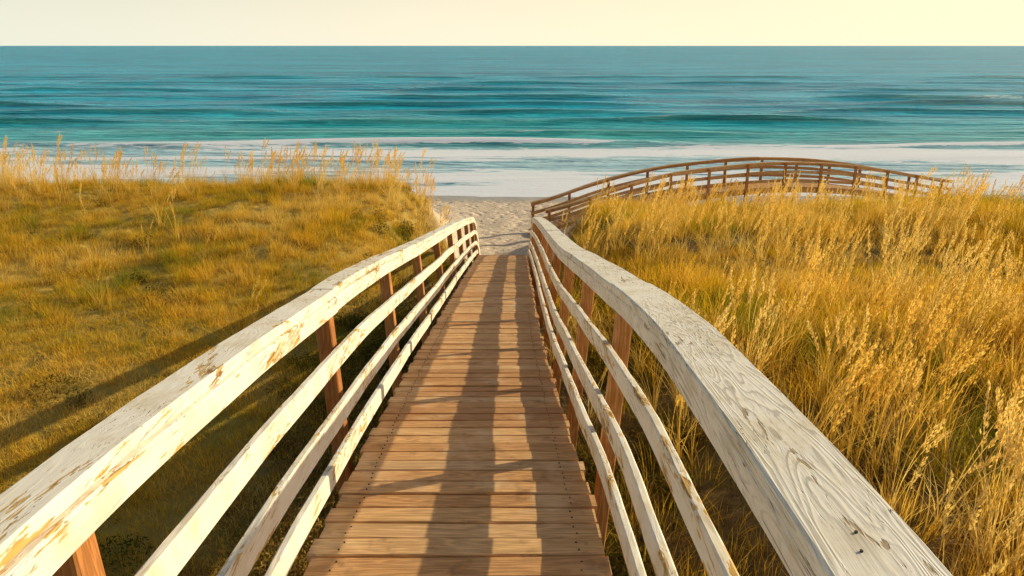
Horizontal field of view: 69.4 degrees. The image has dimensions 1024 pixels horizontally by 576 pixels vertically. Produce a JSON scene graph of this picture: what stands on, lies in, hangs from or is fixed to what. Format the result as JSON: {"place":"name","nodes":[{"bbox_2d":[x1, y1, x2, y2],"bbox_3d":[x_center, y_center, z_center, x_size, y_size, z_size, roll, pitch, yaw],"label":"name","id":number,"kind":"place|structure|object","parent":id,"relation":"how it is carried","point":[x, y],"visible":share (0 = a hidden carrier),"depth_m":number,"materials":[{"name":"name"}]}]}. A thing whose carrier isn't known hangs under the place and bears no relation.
{"place":"outdoors","nodes":[
{"label":"outdoors","id":0,"kind":"place"},
{"bbox_2d":[0,46,1023,196],"bbox_3d":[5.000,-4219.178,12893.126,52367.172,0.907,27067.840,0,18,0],"label":"sea water","id":1,"kind":"structure","parent":0,"point":[513,121],"depth_m":84.31,"materials":[{"name":"teal liquid"}]},
{"bbox_2d":[0,183,1023,575],"bbox_3d":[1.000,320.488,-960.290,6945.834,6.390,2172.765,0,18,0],"label":"ground terrain","id":2,"kind":"structure","parent":0,"point":[504,225],"depth_m":9.70,"materials":[{"name":"beige soil"}]},
{"bbox_2d":[0,267,430,575],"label":"dune turf","id":3,"kind":"structure","parent":2,"relation":"on","point":[84,340],"depth_m":9.24,"materials":[{"name":"green plant"}]},
{"bbox_2d":[303,255,611,575],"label":"wooden boardwalk","id":4,"kind":"structure","parent":2,"relation":"on","point":[469,464],"depth_m":3.97,"materials":[{"name":"brown wood"}]},
{"bbox_2d":[0,217,479,575],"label":"wooden railing","id":5,"kind":"object","parent":4,"relation":"attached to","point":[59,508],"visible":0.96,"depth_m":2.50,"materials":[{"name":"white wood"}]},
{"bbox_2d":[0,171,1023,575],"bbox_3d":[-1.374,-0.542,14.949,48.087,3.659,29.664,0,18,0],"label":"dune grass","id":6,"kind":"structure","parent":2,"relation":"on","point":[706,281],"depth_m":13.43,"materials":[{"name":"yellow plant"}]},
{"bbox_2d":[0,133,1023,575],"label":"sea oats","id":7,"kind":"object","parent":2,"relation":"on","point":[1008,435],"visible":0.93,"depth_m":8.47,"materials":[{"name":"yellow plant"}]},
{"bbox_2d":[0,178,1023,575],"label":"dune scrub","id":8,"kind":"object","parent":2,"relation":"on","point":[300,566],"visible":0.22,"depth_m":7.59,"materials":[{"name":"green plant"}]},
{"bbox_2d":[527,217,952,575],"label":"wooden railing","id":9,"kind":"object","parent":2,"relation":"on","point":[817,503],"visible":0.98,"depth_m":2.23,"materials":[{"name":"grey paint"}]},
{"bbox_2d":[529,157,952,236],"bbox_3d":[10.493,-3.852,31.047,20.766,3.078,2.045,-7,19,-20],"label":"wooden railing","id":10,"kind":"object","parent":2,"relation":"on","point":[707,187],"visible":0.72,"depth_m":30.12,"materials":[{"name":"brown wood"}]},
{"bbox_2d":[0,0,1023,45],"label":"sky","id":11,"kind":"structure","parent":0,"point":[22,22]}
]}

